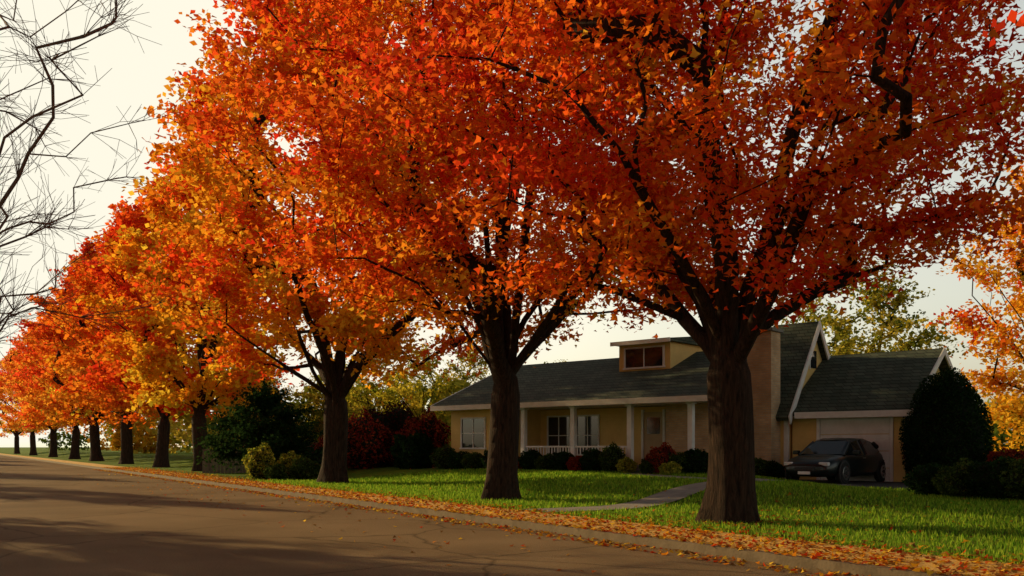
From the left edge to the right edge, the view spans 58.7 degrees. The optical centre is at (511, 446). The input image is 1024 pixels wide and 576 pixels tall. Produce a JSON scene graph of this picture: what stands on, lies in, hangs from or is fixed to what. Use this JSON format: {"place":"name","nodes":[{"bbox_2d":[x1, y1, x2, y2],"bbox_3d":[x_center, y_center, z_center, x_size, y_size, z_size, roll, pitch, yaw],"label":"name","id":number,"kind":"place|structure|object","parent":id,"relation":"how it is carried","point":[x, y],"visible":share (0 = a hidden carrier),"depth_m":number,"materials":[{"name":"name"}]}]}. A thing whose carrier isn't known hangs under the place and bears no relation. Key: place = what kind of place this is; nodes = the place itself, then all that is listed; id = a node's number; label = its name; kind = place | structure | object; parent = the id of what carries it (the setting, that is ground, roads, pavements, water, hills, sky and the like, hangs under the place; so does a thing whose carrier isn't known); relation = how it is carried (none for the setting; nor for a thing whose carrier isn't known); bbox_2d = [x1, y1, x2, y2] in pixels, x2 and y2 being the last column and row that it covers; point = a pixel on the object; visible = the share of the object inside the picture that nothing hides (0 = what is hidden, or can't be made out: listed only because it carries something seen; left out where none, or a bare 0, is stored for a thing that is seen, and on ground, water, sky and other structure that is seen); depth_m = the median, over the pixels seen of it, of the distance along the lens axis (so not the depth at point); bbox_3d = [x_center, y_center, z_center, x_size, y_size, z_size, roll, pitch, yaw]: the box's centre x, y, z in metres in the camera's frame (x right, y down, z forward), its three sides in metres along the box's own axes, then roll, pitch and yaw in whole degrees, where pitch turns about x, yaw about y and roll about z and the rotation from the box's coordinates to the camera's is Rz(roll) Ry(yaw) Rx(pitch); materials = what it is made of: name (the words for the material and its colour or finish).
{"place":"outdoors","nodes":[
{"label":"outdoors","id":0,"kind":"place"},
{"bbox_2d":[0,455,850,575],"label":"road","id":1,"kind":"structure","parent":0,"point":[56,519],"depth_m":13.54,"materials":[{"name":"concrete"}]},
{"bbox_2d":[73,467,1023,575],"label":"fallen leaves","id":2,"kind":"object","parent":1,"relation":"on","point":[878,558],"visible":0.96,"depth_m":13.74,"materials":[{"name":"orange plant"}]},
{"bbox_2d":[0,447,1023,563],"bbox_3d":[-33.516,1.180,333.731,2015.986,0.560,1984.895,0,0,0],"label":"ground","id":3,"kind":"structure","parent":0,"point":[181,462],"depth_m":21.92,"materials":[{"name":"green plant"}]},
{"bbox_2d":[0,347,41,453],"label":"maple tree","id":4,"kind":"object","parent":3,"relation":"on","point":[17,433],"visible":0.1,"depth_m":157.89,"materials":[{"name":"orange plant"}]},
{"bbox_2d":[0,329,66,454],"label":"maple tree","id":5,"kind":"object","parent":3,"relation":"on","point":[14,424],"visible":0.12,"depth_m":129.64,"materials":[{"name":"orange plant"}]},
{"bbox_2d":[0,310,85,456],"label":"maple tree","id":6,"kind":"object","parent":3,"relation":"on","point":[18,383],"visible":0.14,"depth_m":107.27,"materials":[{"name":"orange plant"}]},
{"bbox_2d":[9,286,120,458],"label":"maple tree","id":7,"kind":"object","parent":3,"relation":"on","point":[75,443],"visible":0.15,"depth_m":91.02,"materials":[{"name":"orange plant"}]},
{"bbox_2d":[14,234,140,460],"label":"maple tree","id":8,"kind":"object","parent":3,"relation":"on","point":[57,375],"visible":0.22,"depth_m":77.75,"materials":[{"name":"orange plant"}]},
{"bbox_2d":[0,0,182,360],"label":"bare tree","id":9,"kind":"object","parent":3,"relation":"on","point":[19,173],"visible":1,"depth_m":16.13,"materials":[{"name":"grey plant"}]},
{"bbox_2d":[40,196,195,463],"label":"maple tree","id":10,"kind":"object","parent":3,"relation":"on","point":[82,280],"visible":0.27,"depth_m":65.45,"materials":[{"name":"orange plant"}]},
{"bbox_2d":[56,180,262,467],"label":"maple tree","id":11,"kind":"object","parent":3,"relation":"on","point":[109,283],"visible":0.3,"depth_m":54.95,"materials":[{"name":"orange plant"}]},
{"bbox_2d":[71,134,311,470],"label":"maple tree","id":12,"kind":"object","parent":3,"relation":"on","point":[165,364],"visible":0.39,"depth_m":45.86,"materials":[{"name":"orange plant"}]},
{"bbox_2d":[187,378,323,472],"bbox_3d":[-11.270,-0.865,39.829,6.171,4.642,7.325,0,0,0],"label":"green tree","id":13,"kind":"object","parent":3,"relation":"on","point":[253,432],"visible":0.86,"depth_m":39.17,"materials":[{"name":"green plant"}]},
{"bbox_2d":[241,442,274,479],"bbox_3d":[-9.981,0.599,36.041,1.276,1.595,1.371,0,0,-28],"label":"yellow shrub","id":14,"kind":"object","parent":3,"relation":"on","point":[256,460],"visible":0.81,"depth_m":35.67,"materials":[{"name":"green plant"}]},
{"bbox_2d":[202,442,318,472],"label":"wooden fence","id":15,"kind":"object","parent":3,"relation":"on","point":[220,468],"visible":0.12,"depth_m":43.98,"materials":[{"name":"brown wood"}]},
{"bbox_2d":[228,360,306,429],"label":"background tree","id":16,"kind":"object","parent":3,"relation":"on","point":[276,386],"visible":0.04,"depth_m":77.77,"materials":[{"name":"yellow plant"}]},
{"bbox_2d":[263,463,287,479],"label":"bush","id":17,"kind":"object","parent":3,"relation":"on","point":[278,471],"visible":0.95,"depth_m":34.79,"materials":[{"name":"green plant"}]},
{"bbox_2d":[275,450,300,478],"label":"yellow shrub","id":18,"kind":"object","parent":3,"relation":"on","point":[285,459],"visible":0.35,"depth_m":36.71,"materials":[{"name":"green plant"}]},
{"bbox_2d":[288,456,320,478],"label":"bush","id":19,"kind":"object","parent":3,"relation":"on","point":[302,467],"visible":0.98,"depth_m":35.67,"materials":[{"name":"green plant"}]},
{"bbox_2d":[305,447,322,471],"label":"yellow shrub","id":20,"kind":"object","parent":3,"relation":"on","point":[316,455],"visible":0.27,"depth_m":37.52,"materials":[{"name":"green plant"}]},
{"bbox_2d":[121,0,543,483],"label":"maple tree","id":21,"kind":"object","parent":3,"relation":"on","point":[230,219],"visible":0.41,"depth_m":29.71,"materials":[{"name":"orange plant"}]},
{"bbox_2d":[291,353,373,442],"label":"background tree","id":22,"kind":"object","parent":3,"relation":"on","point":[322,399],"visible":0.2,"depth_m":80.80,"materials":[{"name":"green plant"}]},
{"bbox_2d":[318,408,399,468],"bbox_3d":[-6.657,-0.289,39.997,3.821,2.891,3.560,0,0,0],"label":"burning bush","id":23,"kind":"object","parent":3,"relation":"on","point":[366,443],"visible":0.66,"depth_m":39.09,"materials":[{"name":"red leaf"}]},
{"bbox_2d":[322,351,425,419],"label":"background tree","id":24,"kind":"object","parent":3,"relation":"on","point":[365,402],"visible":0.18,"depth_m":73.56,"materials":[{"name":"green plant"}]},
{"bbox_2d":[359,400,416,466],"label":"burning bush","id":25,"kind":"object","parent":3,"relation":"on","point":[394,419],"visible":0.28,"depth_m":40.30,"materials":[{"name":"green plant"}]},
{"bbox_2d":[370,342,459,428],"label":"background tree","id":26,"kind":"object","parent":3,"relation":"on","point":[439,384],"visible":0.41,"depth_m":67.42,"materials":[{"name":"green plant"}]},
{"bbox_2d":[392,406,450,467],"bbox_3d":[-3.750,-0.289,38.505,2.248,2.786,2.623,0,0,27],"label":"burning bush","id":27,"kind":"object","parent":3,"relation":"on","point":[432,428],"visible":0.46,"depth_m":38.05,"materials":[{"name":"red plant"}]},
{"bbox_2d":[429,444,455,468],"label":"foundation shrub","id":28,"kind":"object","parent":3,"relation":"on","point":[439,456],"visible":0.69,"depth_m":36.16,"materials":[{"name":"green plant"}]},
{"bbox_2d":[446,451,469,469],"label":"foundation shrub","id":29,"kind":"object","parent":3,"relation":"on","point":[453,461],"visible":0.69,"depth_m":35.21,"materials":[{"name":"green plant"}]},
{"bbox_2d":[435,343,489,419],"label":"background tree","id":30,"kind":"object","parent":3,"relation":"on","point":[461,375],"visible":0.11,"depth_m":78.70,"materials":[{"name":"green plant"}]},
{"bbox_2d":[460,451,483,469],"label":"foundation shrub","id":31,"kind":"object","parent":3,"relation":"on","point":[470,460],"visible":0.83,"depth_m":34.86,"materials":[{"name":"green plant"}]},
{"bbox_2d":[0,454,950,575],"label":"kerb","id":32,"kind":"structure","parent":3,"relation":"on","point":[825,565],"depth_m":13.09,"materials":[{"name":"concrete"}]},
{"bbox_2d":[479,450,487,468],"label":"foundation shrub","id":33,"kind":"object","parent":3,"relation":"on","point":[483,458],"visible":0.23,"depth_m":34.10,"materials":[{"name":"green plant"}]},
{"bbox_2d":[151,0,822,500],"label":"maple tree","id":34,"kind":"object","parent":3,"relation":"on","point":[399,202],"visible":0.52,"depth_m":19.93,"materials":[{"name":"orange plant"}]},
{"bbox_2d":[451,409,540,456],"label":"wall","id":35,"kind":"structure","parent":3,"relation":"on","point":[533,427],"depth_m":36.24,"materials":[{"name":"beige"}]},
{"bbox_2d":[462,419,483,447],"bbox_3d":[-1.546,-0.525,36.416,1.228,1.150,0.009,0,0,41],"label":"window glass","id":36,"kind":"object","parent":35,"relation":"attached to","point":[467,427],"visible":1,"depth_m":36.44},
{"bbox_2d":[518,449,542,469],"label":"foundation shrub","id":37,"kind":"object","parent":3,"relation":"on","point":[526,459],"visible":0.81,"depth_m":32.88,"materials":[{"name":"green plant"}]},
{"bbox_2d":[38,371,1023,453],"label":"distant trees","id":38,"kind":"object","parent":3,"relation":"on","point":[180,431],"visible":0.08,"depth_m":113.23,"materials":[{"name":"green plant"}]},
{"bbox_2d":[533,453,551,469],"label":"foundation shrub","id":39,"kind":"object","parent":3,"relation":"on","point":[542,462],"visible":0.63,"depth_m":32.55,"materials":[{"name":"green plant"}]},
{"bbox_2d":[549,451,574,470],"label":"foundation shrub","id":40,"kind":"object","parent":3,"relation":"on","point":[558,460],"visible":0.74,"depth_m":31.95,"materials":[{"name":"green plant"}]},
{"bbox_2d":[565,455,582,471],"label":"foundation shrub","id":41,"kind":"object","parent":3,"relation":"on","point":[572,463],"visible":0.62,"depth_m":31.53,"materials":[{"name":"red plant"}]},
{"bbox_2d":[579,448,602,471],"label":"foundation shrub","id":42,"kind":"object","parent":3,"relation":"on","point":[589,460],"visible":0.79,"depth_m":31.06,"materials":[{"name":"green plant"}]},
{"bbox_2d":[541,406,665,464],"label":"wall","id":43,"kind":"structure","parent":3,"relation":"on","point":[613,424],"depth_m":34.12,"materials":[{"name":"beige"}]},
{"bbox_2d":[549,417,568,452],"bbox_3d":[1.847,-0.425,35.800,1.034,1.450,0.014,0,0,41],"label":"window glass","id":44,"kind":"object","parent":43,"relation":"attached to","point":[563,428],"visible":0.64,"depth_m":35.78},
{"bbox_2d":[444,401,707,410],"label":"porch ceiling","id":45,"kind":"structure","parent":43,"relation":"on","point":[602,406],"depth_m":33.35,"materials":[{"name":"white paint"}]},
{"bbox_2d":[577,416,597,453],"bbox_3d":[2.904,-0.425,34.888,0.982,1.450,0.011,0,0,41],"label":"window glass","id":46,"kind":"object","parent":43,"relation":"attached to","point":[592,428],"visible":0.64,"depth_m":34.92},
{"bbox_2d":[432,351,746,408],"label":"roof","id":47,"kind":"structure","parent":43,"relation":"on","point":[584,380],"depth_m":33.92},
{"bbox_2d":[430,395,706,410],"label":"fascia","id":48,"kind":"structure","parent":47,"relation":"attached to","point":[597,402],"depth_m":31.75,"materials":[{"name":"white paint"}]},
{"bbox_2d":[619,341,702,371],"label":"dormer wall","id":49,"kind":"structure","parent":47,"relation":"on","point":[676,353],"depth_m":33.68,"materials":[{"name":"paint"}]},
{"bbox_2d":[626,347,662,367],"bbox_3d":[4.908,-3.300,33.819,1.632,0.700,0.013,0,0,41],"label":"dormer window glass","id":50,"kind":"object","parent":49,"relation":"in","point":[653,356],"visible":1,"depth_m":33.77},
{"bbox_2d":[618,337,698,346],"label":"dormer roof","id":51,"kind":"structure","parent":49,"relation":"on","point":[687,340],"depth_m":33.51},
{"bbox_2d":[610,337,669,345],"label":"dormer trim","id":52,"kind":"structure","parent":51,"relation":"attached to","point":[644,341],"depth_m":33.53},
{"bbox_2d":[641,410,644,462],"bbox_3d":[4.778,-0.328,33.214,0.088,2.005,0.097,0,0,41],"label":"door frame","id":53,"kind":"object","parent":43,"relation":"attached to","point":[642,434],"visible":0.64,"depth_m":33.17,"materials":[{"name":"white paint"}]},
{"bbox_2d":[644,412,662,457],"bbox_3d":[5.132,-0.287,32.935,0.809,1.925,0.057,0,0,41],"label":"front door","id":54,"kind":"structure","parent":43,"relation":"attached to","point":[654,440],"depth_m":32.95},
{"bbox_2d":[647,417,659,433],"bbox_3d":[5.107,-0.750,32.904,0.539,0.600,0.019,0,0,41],"label":"door window","id":55,"kind":"structure","parent":54,"relation":"attached to","point":[653,425],"depth_m":32.89,"materials":[{"name":"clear glass"}]},
{"bbox_2d":[663,409,665,441],"bbox_3d":[5.460,-0.328,32.626,0.088,2.005,0.097,0,0,41],"label":"door frame","id":56,"kind":"object","parent":43,"relation":"attached to","point":[664,425],"visible":0.57,"depth_m":32.59,"materials":[{"name":"white paint"}]},
{"bbox_2d":[597,442,625,471],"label":"foundation shrub","id":57,"kind":"object","parent":3,"relation":"on","point":[610,457],"visible":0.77,"depth_m":30.57,"materials":[{"name":"green plant"}]},
{"bbox_2d":[615,456,637,472],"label":"foundation shrub","id":58,"kind":"object","parent":3,"relation":"on","point":[626,464],"visible":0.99,"depth_m":30.00,"materials":[{"name":"green plant"}]},
{"bbox_2d":[639,458,655,473],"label":"foundation shrub","id":59,"kind":"object","parent":3,"relation":"on","point":[646,467],"visible":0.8,"depth_m":29.06,"materials":[{"name":"green plant"}]},
{"bbox_2d":[645,442,677,473],"bbox_3d":[4.777,0.397,29.149,1.055,1.101,0.926,0,0,0],"label":"foundation shrub","id":60,"kind":"object","parent":3,"relation":"on","point":[658,457],"visible":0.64,"depth_m":28.94,"materials":[{"name":"red plant"}]},
{"bbox_2d":[307,0,1023,524],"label":"maple tree","id":61,"kind":"object","parent":3,"relation":"on","point":[737,310],"visible":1,"depth_m":14.09,"materials":[{"name":"red plant"}]},
{"bbox_2d":[658,461,681,474],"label":"foundation shrub","id":62,"kind":"object","parent":3,"relation":"on","point":[672,467],"visible":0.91,"depth_m":28.23,"materials":[{"name":"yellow plant"}]},
{"bbox_2d":[664,452,689,473],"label":"foundation shrub","id":63,"kind":"object","parent":3,"relation":"on","point":[679,458],"visible":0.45,"depth_m":28.67,"materials":[{"name":"green plant"}]},
{"bbox_2d":[680,448,707,473],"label":"foundation shrub","id":64,"kind":"object","parent":3,"relation":"on","point":[697,459],"visible":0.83,"depth_m":28.52,"materials":[{"name":"green plant"}]},
{"bbox_2d":[747,331,779,462],"bbox_3d":[8.308,-1.125,30.036,0.840,5.250,0.695,0,0,41],"label":"chimney","id":65,"kind":"object","parent":3,"relation":"on","point":[763,359],"visible":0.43,"depth_m":29.72,"materials":[{"name":"brick"}]},
{"bbox_2d":[755,457,773,475],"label":"foundation shrub","id":66,"kind":"object","parent":3,"relation":"on","point":[760,466],"visible":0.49,"depth_m":28.88,"materials":[{"name":"green plant"}]},
{"bbox_2d":[761,460,785,477],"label":"foundation shrub","id":67,"kind":"object","parent":3,"relation":"on","point":[776,470],"visible":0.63,"depth_m":28.87,"materials":[{"name":"green plant"}]},
{"bbox_2d":[780,342,821,478],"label":"wing wall","id":68,"kind":"structure","parent":3,"relation":"on","point":[810,372],"depth_m":30.04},
{"bbox_2d":[784,421,788,465],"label":"wing corner trim","id":69,"kind":"structure","parent":68,"relation":"attached to","point":[786,441],"depth_m":29.88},
{"bbox_2d":[773,321,826,420],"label":"wing roof","id":70,"kind":"structure","parent":68,"relation":"on","point":[796,339],"depth_m":30.95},
{"bbox_2d":[788,321,829,423],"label":"wing rake trim","id":71,"kind":"structure","parent":70,"relation":"attached to","point":[819,328],"depth_m":30.54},
{"bbox_2d":[811,351,816,368],"bbox_3d":[10.404,-3.000,31.434,0.012,0.600,0.550,0,0,41],"label":"gable window glass","id":72,"kind":"object","parent":68,"relation":"attached to","point":[814,361],"visible":0.71,"depth_m":31.50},
{"bbox_2d":[772,297,859,355],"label":"birch tree","id":73,"kind":"object","parent":3,"relation":"on","point":[833,343],"visible":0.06,"depth_m":61.76,"materials":[{"name":"green plant"}]},
{"bbox_2d":[792,416,912,481],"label":"garage wall","id":74,"kind":"structure","parent":3,"relation":"on","point":[803,433],"depth_m":29.50,"materials":[{"name":"paint"}]},
{"bbox_2d":[816,418,819,479],"bbox_3d":[9.887,0.130,29.368,0.110,2.140,0.047,0,0,41],"label":"garage door trim","id":75,"kind":"structure","parent":74,"relation":"attached to","point":[817,431],"depth_m":29.36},
{"bbox_2d":[820,417,888,433],"bbox_3d":[10.758,-0.647,28.627,2.157,0.505,0.032,0,0,41],"label":"garage door panel","id":76,"kind":"structure","parent":74,"relation":"in","point":[874,425],"depth_m":28.58,"materials":[{"name":"metal"}]},
{"bbox_2d":[820,434,888,450],"bbox_3d":[10.758,-0.122,28.627,2.157,0.505,0.032,0,0,41],"label":"garage door panel","id":77,"kind":"structure","parent":74,"relation":"in","point":[881,441],"depth_m":28.20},
{"bbox_2d":[820,468,888,481],"bbox_3d":[10.758,0.927,28.627,2.157,0.505,0.032,0,0,41],"label":"garage door panel","id":78,"kind":"structure","parent":74,"relation":"in","point":[863,478],"depth_m":28.37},
{"bbox_2d":[793,348,949,415],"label":"garage roof","id":79,"kind":"structure","parent":74,"relation":"on","point":[872,381],"depth_m":29.59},
{"bbox_2d":[794,410,910,418],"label":"garage fascia","id":80,"kind":"structure","parent":79,"relation":"attached to","point":[849,414],"depth_m":28.27,"materials":[{"name":"wood"}]},
{"bbox_2d":[912,347,954,415],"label":"garage rake trim","id":81,"kind":"structure","parent":79,"relation":"attached to","point":[939,360],"depth_m":29.32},
{"bbox_2d":[879,451,888,467],"bbox_3d":[10.758,0.403,28.627,2.157,0.505,0.032,0,0,41],"label":"garage door panel","id":82,"kind":"structure","parent":74,"relation":"in","point":[885,454],"depth_m":27.96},
{"bbox_2d":[889,417,893,481],"bbox_3d":[11.619,0.130,27.874,0.110,2.140,0.047,0,0,41],"label":"garage door trim","id":83,"kind":"structure","parent":74,"relation":"attached to","point":[891,449],"depth_m":27.86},
{"bbox_2d":[806,257,977,391],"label":"birch tree","id":84,"kind":"object","parent":3,"relation":"on","point":[875,301],"visible":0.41,"depth_m":48.48,"materials":[{"name":"green plant"}]},
{"bbox_2d":[901,462,944,495],"bbox_3d":[9.234,0.740,19.959,1.214,0.794,1.086,0,0,0],"label":"shrub","id":85,"kind":"object","parent":3,"relation":"on","point":[919,482],"visible":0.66,"depth_m":19.79,"materials":[{"name":"green plant"}]},
{"bbox_2d":[898,366,994,474],"bbox_3d":[12.889,-0.612,27.041,2.620,3.512,2.697,0,0,0],"label":"yew bush","id":86,"kind":"object","parent":3,"relation":"on","point":[948,422],"visible":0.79,"depth_m":26.30,"materials":[{"name":"green plant"}]},
{"bbox_2d":[930,457,983,498],"bbox_3d":[9.529,0.687,19.209,1.347,0.923,1.138,0,0,0],"label":"shrub","id":87,"kind":"object","parent":3,"relation":"on","point":[949,482],"visible":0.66,"depth_m":18.99,"materials":[{"name":"green plant"}]},
{"bbox_2d":[922,156,1023,450],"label":"ash tree","id":88,"kind":"object","parent":3,"relation":"on","point":[1005,411],"visible":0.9,"depth_m":33.12,"materials":[{"name":"orange plant"}]},
{"bbox_2d":[960,455,1016,500],"bbox_3d":[9.982,0.653,18.588,1.255,0.950,1.335,0,0,-33],"label":"shrub","id":89,"kind":"object","parent":3,"relation":"on","point":[982,479],"visible":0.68,"depth_m":18.41,"materials":[{"name":"green plant"}]},
{"bbox_2d":[982,0,1023,107],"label":"maple tree","id":90,"kind":"object","parent":3,"relation":"on","point":[1012,16],"visible":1,"depth_m":8.58,"materials":[{"name":"red plant"}]},
{"bbox_2d":[986,447,1023,461],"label":"barberry bush","id":91,"kind":"object","parent":3,"relation":"on","point":[994,455],"visible":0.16,"depth_m":25.34,"materials":[{"name":"red plant"}]},
{"bbox_2d":[996,260,1023,445],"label":"ash tree","id":92,"kind":"object","parent":3,"relation":"on","point":[1018,379],"visible":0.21,"depth_m":40.91,"materials":[{"name":"orange plant"}]},
{"bbox_2d":[998,458,1023,500],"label":"shrub","id":93,"kind":"object","parent":3,"relation":"on","point":[1014,481],"visible":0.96,"depth_m":17.90,"materials":[{"name":"green plant"}]},
{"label":"porch floor","id":94,"kind":"structure","parent":3,"relation":"on","visible":0},
{"bbox_2d":[666,403,708,453],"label":"brick wall","id":95,"kind":"structure","parent":94,"relation":"on","point":[676,426],"depth_m":31.27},
{"bbox_3d":[0.452,0.639,34.293,0.260,0.078,0.260,0,0,41],"label":"column base","id":96,"kind":"object","parent":94,"relation":"on","visible":0},
{"bbox_2d":[521,410,526,452],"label":"porch column","id":97,"kind":"structure","parent":96,"relation":"on","point":[523,430],"depth_m":34.22,"materials":[{"name":"white paint"}]},
{"bbox_3d":[2.217,0.639,32.771,0.260,0.078,0.260,0,0,41],"label":"column base","id":98,"kind":"object","parent":94,"relation":"on","visible":0},
{"bbox_2d":[570,408,576,456],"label":"porch column","id":99,"kind":"structure","parent":98,"relation":"on","point":[573,429],"depth_m":32.71,"materials":[{"name":"white paint"}]},
{"bbox_2d":[526,446,626,447],"bbox_3d":[2.254,0.010,32.739,4.559,0.060,0.060,0,0,41],"label":"rail top","id":100,"kind":"object","parent":99,"relation":"attached to","point":[578,446],"visible":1,"depth_m":32.50,"materials":[{"name":"white paint"}]},
{"bbox_3d":[4.056,0.639,31.185,0.260,0.078,0.260,0,0,41],"label":"column base","id":101,"kind":"object","parent":94,"relation":"on","visible":0},
{"bbox_2d":[627,406,633,460],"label":"porch column","id":102,"kind":"structure","parent":101,"relation":"on","point":[630,431],"depth_m":31.12,"materials":[{"name":"white paint"}]},
{"bbox_2d":[0,453,1023,575],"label":"pavement","id":103,"kind":"structure","parent":0,"point":[930,565],"depth_m":12.73,"materials":[{"name":"concrete"}]},
{"bbox_2d":[0,0,1023,446],"label":"sky","id":104,"kind":"structure","parent":0,"point":[136,77],"materials":[{"name":"white"}]},
{"bbox_2d":[526,479,848,511],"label":"garden path","id":105,"kind":"structure","parent":0,"point":[677,493],"depth_m":20.12,"materials":[{"name":"concrete"}]},
{"bbox_2d":[620,473,772,479],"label":"front path","id":106,"kind":"structure","parent":0,"point":[684,477],"depth_m":27.40,"materials":[{"name":"concrete"}]},
{"bbox_2d":[799,479,908,488],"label":"driveway","id":107,"kind":"structure","parent":0,"point":[876,484],"depth_m":26.50,"materials":[{"name":"concrete"}]},
{"bbox_2d":[784,438,885,483],"bbox_3d":[9.858,0.428,27.587,2.046,1.378,4.287,0,0,45],"label":"parked car","id":108,"kind":"object","parent":107,"relation":"on","point":[842,460],"visible":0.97,"depth_m":26.72,"materials":[{"name":"black paint"}]},
{"bbox_3d":[5.836,0.639,29.649,0.260,0.078,0.260,0,0,41],"label":"column base","id":109,"kind":"object","parent":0,"visible":0},
{"bbox_2d":[687,404,694,450],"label":"porch column","id":110,"kind":"structure","parent":109,"relation":"on","point":[690,426],"depth_m":29.59,"materials":[{"name":"white paint"}]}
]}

